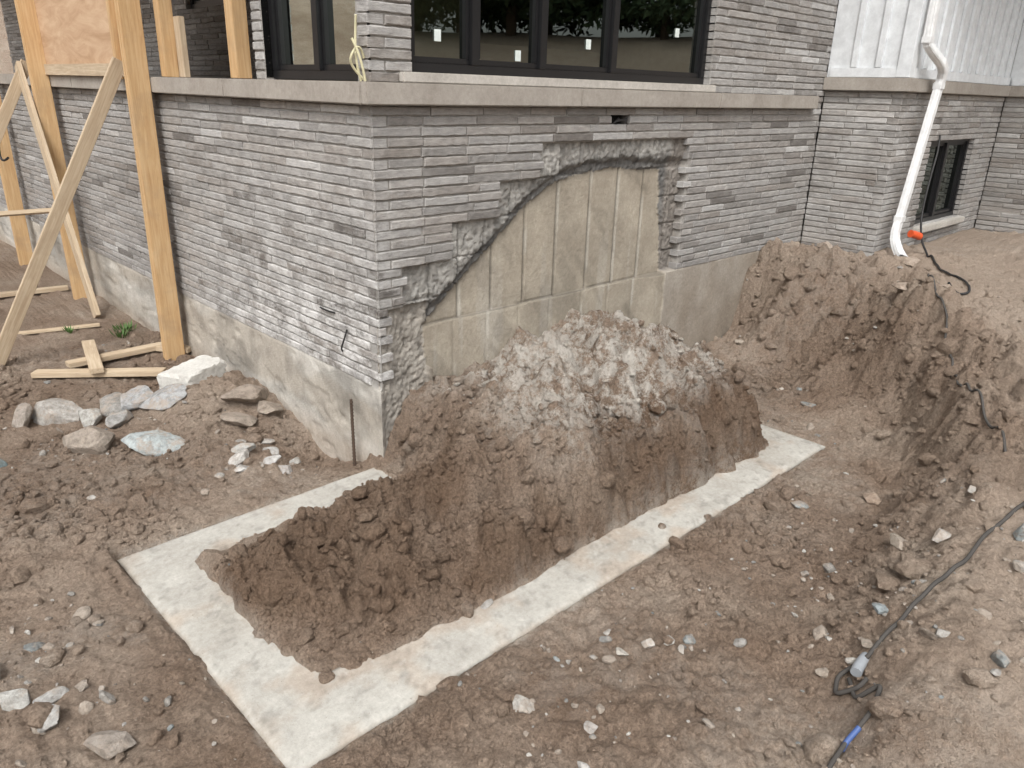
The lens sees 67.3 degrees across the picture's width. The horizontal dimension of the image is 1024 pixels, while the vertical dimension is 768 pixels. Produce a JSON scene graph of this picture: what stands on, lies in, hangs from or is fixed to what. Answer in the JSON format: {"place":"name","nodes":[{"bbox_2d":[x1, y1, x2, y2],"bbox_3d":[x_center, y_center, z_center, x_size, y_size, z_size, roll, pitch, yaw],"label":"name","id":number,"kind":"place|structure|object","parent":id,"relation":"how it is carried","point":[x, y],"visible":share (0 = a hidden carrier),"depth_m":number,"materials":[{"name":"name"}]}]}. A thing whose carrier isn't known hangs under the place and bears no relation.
{"place":"outdoors","nodes":[
{"label":"outdoors","id":0,"kind":"place"},
{"bbox_2d":[0,2,1023,767],"bbox_3d":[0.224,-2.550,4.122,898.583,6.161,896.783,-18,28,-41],"label":"ground","id":1,"kind":"structure","parent":0,"point":[986,258],"depth_m":3.43,"materials":[{"name":"soil"}]},
{"bbox_2d":[0,285,68,297],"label":"lumber plank","id":2,"kind":"object","parent":1,"relation":"on","point":[37,290],"visible":0.68,"depth_m":7.66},
{"bbox_2d":[18,323,99,334],"bbox_3d":[-3.886,-0.457,6.490,0.728,0.021,0.060,-10,24,-26],"label":"lumber plank","id":3,"kind":"object","parent":1,"relation":"on","point":[27,332],"visible":0.6,"depth_m":6.49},
{"bbox_2d":[31,367,166,377],"bbox_3d":[-2.957,-0.081,5.511,0.915,0.038,0.090,-1,21,-3],"label":"lumber plank","id":4,"kind":"object","parent":1,"relation":"on","point":[85,372],"visible":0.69,"depth_m":5.48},
{"bbox_2d":[81,339,103,373],"bbox_3d":[-3.120,-0.209,5.716,0.090,0.038,0.747,-11,24,-30],"label":"lumber plank","id":5,"kind":"object","parent":4,"relation":"on","point":[93,359],"visible":1,"depth_m":5.63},
{"bbox_2d":[61,319,136,337],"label":"weeds","id":6,"kind":"object","parent":1,"relation":"on","point":[118,335],"visible":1,"depth_m":6.52,"materials":[{"name":"green plant"}]},
{"bbox_2d":[65,342,161,368],"bbox_3d":[-2.990,-0.233,5.893,0.090,0.038,0.771,20,27,39],"label":"lumber plank","id":7,"kind":"object","parent":1,"relation":"on","point":[107,356],"visible":0.6,"depth_m":5.85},
{"bbox_2d":[0,0,251,365],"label":"timber wall bracing","id":8,"kind":"object","parent":1,"relation":"on","point":[105,39],"visible":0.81,"depth_m":5.65,"materials":[{"name":"brown wood"}]},
{"bbox_2d":[0,84,382,461],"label":"foundation","id":9,"kind":"object","parent":1,"relation":"on","point":[314,395],"visible":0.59,"depth_m":5.00,"materials":[{"name":"brick"}]},
{"bbox_2d":[0,84,393,384],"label":"wall bricks","id":10,"kind":"object","parent":9,"relation":"attached to","point":[183,287],"depth_m":4.78,"materials":[{"name":"brick"}]},
{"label":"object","id":11,"kind":"object","parent":10,"relation":"on","visible":0},
{"bbox_2d":[27,75,72,87],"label":"cap","id":12,"kind":"object","parent":11,"relation":"attached to","point":[63,81],"visible":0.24,"depth_m":6.69,"materials":[{"name":"stone"}]},
{"bbox_2d":[70,76,125,90],"bbox_3d":[-3.197,-2.355,6.011,0.052,0.101,1.447,-18,28,-41],"label":"cap","id":13,"kind":"object","parent":11,"relation":"attached to","point":[88,82],"visible":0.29,"depth_m":6.15,"materials":[{"name":"stone"}]},
{"bbox_2d":[150,77,224,96],"bbox_3d":[-2.193,-1.957,5.043,0.052,0.101,1.447,-18,28,-41],"label":"cap","id":14,"kind":"object","parent":11,"relation":"attached to","point":[196,86],"visible":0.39,"depth_m":4.87,"materials":[{"name":"stone"}]},
{"bbox_2d":[222,78,362,104],"bbox_3d":[-1.190,-1.558,4.075,0.052,0.101,1.447,-18,28,-41],"label":"cap","id":15,"kind":"object","parent":11,"relation":"attached to","point":[345,92],"visible":0.82,"depth_m":3.96,"materials":[{"name":"stone"}]},
{"bbox_2d":[349,14,366,81],"bbox_3d":[-0.707,-1.540,3.527,0.083,0.286,0.074,-9,24,-27],"label":"plastic tubing","id":16,"kind":"object","parent":15,"relation":"on","point":[355,51],"visible":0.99,"depth_m":3.53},
{"bbox_2d":[273,70,370,80],"bbox_3d":[-0.988,-1.615,4.022,0.090,0.045,0.906,-18,28,-41],"label":"side window frame bottom","id":17,"kind":"object","parent":11,"relation":"on","point":[317,75],"visible":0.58,"depth_m":3.99,"materials":[{"name":"black metal"}]},
{"bbox_2d":[268,0,279,69],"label":"side window frame","id":18,"kind":"object","parent":17,"relation":"on","point":[273,34],"visible":0.4,"depth_m":4.20,"materials":[{"name":"black metal"}]},
{"bbox_2d":[280,64,314,69],"bbox_3d":[-1.130,-1.706,4.145,0.052,0.030,0.405,-18,28,-41],"label":"side window sash","id":19,"kind":"object","parent":17,"relation":"on","point":[299,67],"visible":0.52,"depth_m":4.13,"materials":[{"name":"black metal"}]},
{"bbox_2d":[275,0,285,64],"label":"side window sash","id":20,"kind":"object","parent":19,"relation":"on","point":[280,30],"visible":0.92,"depth_m":4.19,"materials":[{"name":"black metal"}]},
{"bbox_2d":[281,0,313,64],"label":"side window glass","id":21,"kind":"object","parent":19,"relation":"on","point":[297,29],"depth_m":4.10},
{"bbox_2d":[310,0,324,70],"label":"side window mullion","id":22,"kind":"object","parent":17,"relation":"on","point":[317,35],"visible":0.6,"depth_m":3.90,"materials":[{"name":"black metal"}]},
{"bbox_2d":[320,0,329,63],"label":"side window sash","id":23,"kind":"object","parent":22,"relation":"attached to","point":[325,31],"visible":0.52,"depth_m":3.89,"materials":[{"name":"black metal"}]},
{"bbox_2d":[324,64,356,70],"bbox_3d":[-0.828,-1.586,3.854,0.052,0.030,0.355,-18,28,-41],"label":"side window sash","id":24,"kind":"object","parent":17,"relation":"on","point":[337,67],"visible":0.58,"depth_m":3.86,"materials":[{"name":"black metal"}]},
{"bbox_2d":[327,0,355,63],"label":"side window glass","id":25,"kind":"object","parent":24,"relation":"on","point":[341,13],"depth_m":3.82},
{"bbox_2d":[157,355,226,388],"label":"rock","id":26,"kind":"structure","parent":1,"relation":"on","point":[197,370],"depth_m":5.14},
{"bbox_2d":[349,399,355,465],"bbox_3d":[-0.908,0.348,4.399,0.021,0.561,0.023,-18,28,-41],"label":"rebar dowel","id":27,"kind":"object","parent":1,"relation":"on","point":[352,432],"visible":0.88,"depth_m":4.36,"materials":[{"name":"metal"}]},
{"bbox_2d":[117,424,824,767],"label":"concrete footing","id":28,"kind":"object","parent":1,"relation":"on","point":[294,712],"visible":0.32,"depth_m":3.08,"materials":[{"name":"concrete"}]},
{"bbox_2d":[0,240,1023,767],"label":"soil clods","id":29,"kind":"object","parent":1,"relation":"on","point":[272,590],"visible":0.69,"depth_m":3.53,"materials":[{"name":"soil"}]},
{"bbox_2d":[0,241,1023,767],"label":"rock pile","id":30,"kind":"object","parent":1,"relation":"on","point":[114,409],"visible":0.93,"depth_m":4.45,"materials":[{"name":"stone"}]},
{"bbox_2d":[2,257,1023,767],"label":"gravel","id":31,"kind":"structure","parent":1,"relation":"on","point":[820,631],"depth_m":2.88,"materials":[{"name":"stone"}]},
{"bbox_2d":[10,266,1023,767],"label":"rubble stones","id":32,"kind":"object","parent":1,"relation":"on","point":[522,704],"visible":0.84,"depth_m":2.88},
{"bbox_2d":[447,310,723,421],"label":"mortar chips","id":33,"kind":"object","parent":1,"relation":"on","point":[631,372],"visible":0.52,"depth_m":4.24,"materials":[{"name":"concrete"}]},
{"bbox_2d":[361,106,820,336],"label":"wall bricks","id":34,"kind":"object","parent":1,"relation":"on","point":[473,158],"depth_m":4.58,"materials":[{"name":"brick"}]},
{"bbox_2d":[0,0,837,107],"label":"wall bricks","id":35,"kind":"object","parent":34,"relation":"on","point":[368,29],"depth_m":5.86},
{"bbox_2d":[191,0,223,8],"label":"porch window frame bottom","id":36,"kind":"object","parent":35,"relation":"on","point":[203,5],"visible":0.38,"depth_m":7.79,"materials":[{"name":"black metal"}]},
{"bbox_2d":[142,7,283,79],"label":"brick wall","id":37,"kind":"structure","parent":35,"relation":"attached to","point":[225,77],"depth_m":7.94,"materials":[{"name":"brick"}]},
{"bbox_2d":[261,0,273,76],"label":"return pier","id":38,"kind":"structure","parent":35,"relation":"attached to","point":[267,37],"depth_m":4.22,"materials":[{"name":"concrete"}]},
{"bbox_2d":[251,0,266,77],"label":"mortar","id":39,"kind":"object","parent":38,"relation":"attached to","point":[259,40],"visible":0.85,"depth_m":4.24,"materials":[{"name":"concrete"}]},
{"bbox_2d":[355,0,368,81],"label":"mortar upper","id":40,"kind":"object","parent":35,"relation":"attached to","point":[356,11],"visible":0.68,"depth_m":3.56,"materials":[{"name":"concrete"}]},
{"bbox_2d":[369,0,410,82],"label":"mortar","id":41,"kind":"object","parent":35,"relation":"attached to","point":[383,37],"visible":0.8,"depth_m":3.61,"materials":[{"name":"concrete"}]},
{"bbox_2d":[707,0,836,96],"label":"mortar","id":42,"kind":"object","parent":35,"relation":"attached to","point":[811,1],"visible":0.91,"depth_m":5.88,"materials":[{"name":"concrete"}]},
{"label":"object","id":43,"kind":"object","parent":34,"relation":"on","visible":0},
{"bbox_2d":[361,81,581,106],"bbox_3d":[-0.146,-1.517,4.045,1.497,0.101,0.052,-18,28,-41],"label":"cap","id":44,"kind":"object","parent":43,"relation":"attached to","point":[383,93],"visible":1,"depth_m":3.93,"materials":[{"name":"stone"}]},
{"bbox_2d":[399,72,715,92],"bbox_3d":[0.426,-1.796,4.600,2.722,0.048,0.115,-18,28,-41],"label":"window sill","id":45,"kind":"structure","parent":43,"relation":"on","point":[433,78],"depth_m":4.29,"materials":[{"name":"stone"}]},
{"bbox_2d":[412,62,703,84],"bbox_3d":[0.392,-1.865,4.645,2.606,0.045,0.090,-18,28,-41],"label":"front window frame bottom","id":46,"kind":"object","parent":45,"relation":"on","point":[470,69],"visible":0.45,"depth_m":4.40,"materials":[{"name":"black metal"}]},
{"bbox_2d":[413,56,468,64],"bbox_3d":[-0.379,-1.653,3.932,0.375,0.030,0.052,-18,28,-41],"label":"front window sash","id":47,"kind":"object","parent":46,"relation":"on","point":[436,60],"visible":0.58,"depth_m":3.91,"materials":[{"name":"black metal"}]},
{"bbox_2d":[414,0,462,58],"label":"front window glass","id":48,"kind":"object","parent":47,"relation":"on","point":[443,16],"visible":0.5,"depth_m":3.88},
{"bbox_2d":[462,0,468,58],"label":"front window sash","id":49,"kind":"object","parent":47,"relation":"on","point":[465,29],"visible":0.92,"depth_m":3.97,"materials":[{"name":"black metal"}]},
{"bbox_2d":[468,0,479,65],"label":"front window mullion","id":50,"kind":"object","parent":46,"relation":"on","point":[474,32],"visible":0.52,"depth_m":3.99,"materials":[{"name":"black metal"}]},
{"bbox_2d":[479,60,536,68],"bbox_3d":[-0.039,-1.762,4.239,0.454,0.030,0.052,-18,28,-41],"label":"front window sash","id":51,"kind":"object","parent":46,"relation":"on","point":[507,64],"visible":0.71,"depth_m":4.22,"materials":[{"name":"black metal"}]},
{"bbox_2d":[480,0,532,62],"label":"front window glass","id":52,"kind":"object","parent":51,"relation":"on","point":[505,29],"visible":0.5,"depth_m":4.18,"materials":[{"name":"glass"}]},
{"bbox_2d":[531,0,538,62],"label":"front window sash","id":53,"kind":"object","parent":51,"relation":"on","point":[535,13],"visible":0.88,"depth_m":4.30,"materials":[{"name":"black metal"}]},
{"bbox_2d":[536,0,548,68],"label":"front window mullion","id":54,"kind":"object","parent":46,"relation":"on","point":[542,34],"visible":0.52,"depth_m":4.31,"materials":[{"name":"black metal"}]},
{"bbox_2d":[546,64,607,72],"bbox_3d":[0.372,-1.893,4.611,0.574,0.030,0.052,-18,28,-41],"label":"front window sash","id":55,"kind":"object","parent":46,"relation":"on","point":[575,68],"visible":0.68,"depth_m":4.59,"materials":[{"name":"black metal"}]},
{"bbox_2d":[546,0,606,66],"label":"front window glass","id":56,"kind":"object","parent":55,"relation":"on","point":[573,25],"visible":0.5,"depth_m":4.54,"materials":[{"name":"glass"}]},
{"bbox_2d":[602,0,611,67],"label":"front window sash","id":57,"kind":"object","parent":55,"relation":"on","point":[607,32],"visible":0.6,"depth_m":4.70,"materials":[{"name":"black metal"}]},
{"bbox_2d":[607,0,620,72],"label":"front window mullion","id":58,"kind":"object","parent":46,"relation":"on","point":[614,35],"visible":0.56,"depth_m":4.71,"materials":[{"name":"black metal"}]},
{"bbox_2d":[616,0,700,72],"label":"front window glass","id":59,"kind":"object","parent":58,"relation":"attached to","point":[648,39],"visible":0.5,"depth_m":5.06,"materials":[{"name":"glass"}]},
{"bbox_2d":[616,68,697,77],"bbox_3d":[0.960,-2.080,5.144,0.945,0.030,0.052,-18,28,-41],"label":"front window sash","id":60,"kind":"object","parent":46,"relation":"on","point":[652,72],"visible":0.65,"depth_m":5.11,"materials":[{"name":"black metal"}]},
{"bbox_2d":[694,0,705,72],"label":"front window sash","id":61,"kind":"object","parent":60,"relation":"on","point":[699,35],"visible":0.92,"depth_m":5.34,"materials":[{"name":"black metal"}]},
{"bbox_2d":[698,0,711,77],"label":"front window frame side","id":62,"kind":"object","parent":46,"relation":"on","point":[705,38],"visible":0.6,"depth_m":5.35,"materials":[{"name":"black metal"}]},
{"bbox_2d":[580,88,720,107],"bbox_3d":[0.936,-1.862,5.025,1.497,0.101,0.052,-18,28,-41],"label":"cap","id":63,"kind":"object","parent":43,"relation":"attached to","point":[621,98],"visible":0.84,"depth_m":4.93,"materials":[{"name":"stone"}]},
{"bbox_2d":[719,93,817,108],"bbox_3d":[2.018,-2.207,6.005,1.497,0.101,0.052,-18,28,-41],"label":"cap","id":64,"kind":"object","parent":43,"relation":"attached to","point":[732,100],"visible":0.85,"depth_m":5.93,"materials":[{"name":"stone"}]},
{"bbox_2d":[369,105,820,457],"bbox_3d":[0.939,-0.837,5.579,4.648,2.224,0.114,-18,28,-41],"label":"foundation and broken patch","id":65,"kind":"object","parent":1,"relation":"on","point":[584,227],"visible":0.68,"depth_m":4.90,"materials":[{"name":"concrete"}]},
{"bbox_2d":[809,0,1023,197],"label":"house","id":66,"kind":"structure","parent":1,"relation":"on","point":[822,106],"depth_m":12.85,"materials":[{"name":"stone"}]},
{"bbox_2d":[801,91,1023,256],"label":"bay bricks","id":67,"kind":"object","parent":66,"relation":"attached to","point":[982,126],"visible":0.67,"depth_m":6.79,"materials":[{"name":"brick"}]},
{"bbox_2d":[801,90,901,252],"bbox_3d":[2.899,-1.617,6.717,0.001,1.770,0.650,-18,28,-41],"label":"mortar bay","id":68,"kind":"object","parent":67,"relation":"attached to","point":[863,215],"visible":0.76,"depth_m":6.61,"materials":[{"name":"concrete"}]},
{"bbox_2d":[823,77,917,91],"bbox_3d":[2.958,-2.482,6.370,0.150,0.102,0.717,-18,28,-41],"label":"bay cap","id":69,"kind":"object","parent":67,"relation":"on","point":[872,84],"visible":0.98,"depth_m":6.29,"materials":[{"name":"stone"}]},
{"bbox_2d":[829,68,896,77],"bbox_3d":[2.912,-2.567,6.335,0.021,0.075,0.595,-18,28,-41],"label":"siding skirt board","id":70,"kind":"object","parent":69,"relation":"on","point":[867,72],"visible":1,"depth_m":6.33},
{"bbox_2d":[827,0,909,77],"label":"siding panel","id":71,"kind":"object","parent":69,"relation":"on","point":[845,29],"visible":0.6,"depth_m":6.27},
{"bbox_2d":[850,0,868,66],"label":"siding batten","id":72,"kind":"object","parent":71,"relation":"attached to","point":[859,32],"visible":1,"depth_m":6.29,"materials":[{"name":"white paint"}]},
{"bbox_2d":[875,0,893,66],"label":"siding batten","id":73,"kind":"object","parent":71,"relation":"attached to","point":[884,32],"visible":1,"depth_m":6.16,"materials":[{"name":"white paint"}]},
{"bbox_2d":[895,0,928,77],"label":"siding corner post","id":74,"kind":"object","parent":69,"relation":"on","point":[912,37],"visible":0.96,"depth_m":6.03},
{"bbox_2d":[873,92,936,252],"bbox_3d":[3.431,-1.625,6.779,0.848,1.770,0.001,-18,28,-41],"label":"mortar bay","id":75,"kind":"object","parent":67,"relation":"attached to","point":[904,161],"visible":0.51,"depth_m":6.58,"materials":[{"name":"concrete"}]},
{"bbox_2d":[912,216,964,232],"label":"basement sill","id":76,"kind":"structure","parent":67,"relation":"attached to","point":[941,223],"depth_m":7.47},
{"bbox_2d":[914,211,952,223],"bbox_3d":[4.104,-1.644,7.596,1.190,0.045,0.090,-18,28,-41],"label":"basement window frame bottom","id":77,"kind":"object","parent":76,"relation":"attached to","point":[939,215],"visible":0.4,"depth_m":7.62,"materials":[{"name":"black metal"}]},
{"bbox_2d":[915,213,929,218],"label":"basement window sash","id":78,"kind":"object","parent":77,"relation":"on","point":[924,215],"visible":0.52,"depth_m":7.43,"materials":[{"name":"black metal"}]},
{"bbox_2d":[926,146,943,212],"bbox_3d":[4.079,-1.975,7.431,0.024,0.629,0.052,-18,28,-41],"label":"basement window sash","id":79,"kind":"object","parent":78,"relation":"on","point":[935,179],"visible":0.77,"depth_m":7.41,"materials":[{"name":"black metal"}]},
{"bbox_2d":[929,143,949,215],"bbox_3d":[4.109,-1.984,7.456,0.056,0.689,0.092,-18,28,-41],"label":"basement window mullion","id":80,"kind":"object","parent":77,"relation":"on","point":[939,178],"visible":0.5,"depth_m":7.42},
{"bbox_2d":[934,208,950,214],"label":"basement window sash","id":81,"kind":"object","parent":77,"relation":"on","point":[941,210],"visible":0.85,"depth_m":7.78,"materials":[{"name":"black metal"}]},
{"bbox_2d":[935,145,960,210],"bbox_3d":[4.319,-2.052,7.650,0.492,0.669,0.001,-18,28,-41],"label":"basement window glass","id":82,"kind":"object","parent":81,"relation":"on","point":[950,166],"visible":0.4,"depth_m":7.69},
{"bbox_2d":[947,144,964,207],"bbox_3d":[4.503,-2.110,7.815,0.024,0.629,0.052,-18,28,-41],"label":"basement window sash","id":83,"kind":"object","parent":81,"relation":"on","point":[956,175],"visible":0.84,"depth_m":7.79,"materials":[{"name":"black metal"}]},
{"bbox_2d":[950,141,968,210],"bbox_3d":[4.527,-2.119,7.838,0.045,0.689,0.090,-18,28,-41],"label":"basement window frame side","id":84,"kind":"object","parent":77,"relation":"on","point":[959,175],"visible":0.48,"depth_m":7.80,"materials":[{"name":"black metal"}]},
{"bbox_2d":[915,79,970,94],"bbox_3d":[3.638,-2.562,6.629,1.397,0.101,0.150,-18,28,-41],"label":"bay cap","id":85,"kind":"object","parent":67,"relation":"on","point":[951,87],"visible":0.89,"depth_m":6.67,"materials":[{"name":"stone"}]},
{"bbox_2d":[914,68,1010,85],"bbox_3d":[4.152,-2.792,7.013,2.566,0.075,0.021,-18,28,-41],"label":"siding skirt board","id":86,"kind":"object","parent":85,"relation":"on","point":[954,76],"visible":0.92,"depth_m":6.95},
{"bbox_2d":[916,0,1023,85],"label":"siding panel","id":87,"kind":"object","parent":85,"relation":"on","point":[921,57],"visible":0.2,"depth_m":6.89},
{"bbox_2d":[932,0,950,69],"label":"siding batten","id":88,"kind":"object","parent":87,"relation":"attached to","point":[943,24],"visible":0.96,"depth_m":6.31,"materials":[{"name":"white paint"}]},
{"bbox_2d":[944,0,960,62],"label":"siding batten","id":89,"kind":"object","parent":87,"relation":"attached to","point":[952,28],"depth_m":6.46,"materials":[{"name":"white paint"}]},
{"bbox_2d":[951,0,969,71],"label":"siding batten","id":90,"kind":"object","parent":87,"relation":"attached to","point":[960,34],"visible":1,"depth_m":6.62,"materials":[{"name":"white paint"}]},
{"bbox_2d":[959,0,978,72],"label":"siding batten","id":91,"kind":"object","parent":87,"relation":"attached to","point":[969,35],"visible":1,"depth_m":6.75,"materials":[{"name":"white paint"}]},
{"bbox_2d":[967,0,987,73],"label":"siding batten","id":92,"kind":"object","parent":87,"relation":"attached to","point":[977,36],"visible":1,"depth_m":6.89,"materials":[{"name":"white paint"}]},
{"bbox_2d":[975,0,995,73],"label":"siding batten","id":93,"kind":"object","parent":87,"relation":"attached to","point":[986,33],"visible":1,"depth_m":7.03,"materials":[{"name":"white paint"}]},
{"bbox_2d":[983,0,1003,74],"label":"siding batten","id":94,"kind":"object","parent":87,"relation":"attached to","point":[993,36],"visible":1,"depth_m":7.18,"materials":[{"name":"white paint"}]},
{"bbox_2d":[990,0,1011,75],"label":"siding batten","id":95,"kind":"object","parent":87,"relation":"attached to","point":[1001,35],"visible":1,"depth_m":7.32,"materials":[{"name":"white paint"}]},
{"bbox_2d":[997,0,1018,76],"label":"siding batten","id":96,"kind":"object","parent":87,"relation":"attached to","point":[1008,36],"visible":1,"depth_m":7.46,"materials":[{"name":"white paint"}]},
{"bbox_2d":[1004,0,1023,76],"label":"siding batten","id":97,"kind":"object","parent":87,"relation":"attached to","point":[1014,40],"visible":1,"depth_m":7.60,"materials":[{"name":"white paint"}]},
{"bbox_2d":[932,94,982,135],"bbox_3d":[4.188,-2.510,7.199,1.200,0.380,0.001,-18,28,-41],"label":"mortar bay","id":98,"kind":"object","parent":67,"relation":"attached to","point":[959,112],"visible":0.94,"depth_m":7.20,"materials":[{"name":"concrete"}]},
{"bbox_2d":[954,96,1003,229],"bbox_3d":[4.833,-2.072,8.049,0.640,1.770,0.001,-18,28,-41],"label":"mortar bay","id":99,"kind":"object","parent":67,"relation":"attached to","point":[979,158],"visible":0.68,"depth_m":7.95,"materials":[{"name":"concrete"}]},
{"bbox_2d":[968,83,1010,96],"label":"bay cap","id":100,"kind":"object","parent":67,"relation":"on","point":[988,89],"visible":0.74,"depth_m":7.41,"materials":[{"name":"stone"}]},
{"bbox_2d":[974,97,1023,231],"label":"mortar bay","id":101,"kind":"object","parent":67,"relation":"attached to","point":[1005,173],"visible":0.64,"depth_m":8.09,"materials":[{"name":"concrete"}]},
{"bbox_2d":[1008,86,1023,96],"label":"bay cap","id":102,"kind":"object","parent":67,"relation":"on","point":[1016,91],"visible":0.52,"depth_m":7.81,"materials":[{"name":"stone"}]},
{"bbox_2d":[1009,21,1023,85],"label":"siding panel","id":103,"kind":"object","parent":102,"relation":"on","point":[1017,71],"visible":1,"depth_m":7.78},
{"bbox_2d":[890,0,948,256],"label":"downspout","id":104,"kind":"object","parent":1,"relation":"on","point":[935,55],"visible":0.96,"depth_m":6.36,"materials":[{"name":"white metal"}]},
{"bbox_2d":[826,501,1023,767],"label":"extension cord","id":105,"kind":"object","parent":1,"relation":"on","point":[857,667],"visible":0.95,"depth_m":2.74,"materials":[{"name":"rubber"}]},
{"bbox_2d":[907,135,1006,451],"bbox_3d":[3.098,-0.891,5.192,0.486,1.329,4.440,7,22,14],"label":"power cable","id":106,"kind":"object","parent":1,"relation":"on","point":[916,235],"visible":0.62,"depth_m":5.73,"materials":[{"name":"black rubber"}]},
{"bbox_2d":[916,146,939,214],"bbox_3d":[3.902,-1.919,7.272,0.472,0.669,0.001,-18,28,-41],"label":"basement window glass","id":107,"kind":"object","parent":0,"point":[931,158],"visible":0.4,"depth_m":7.32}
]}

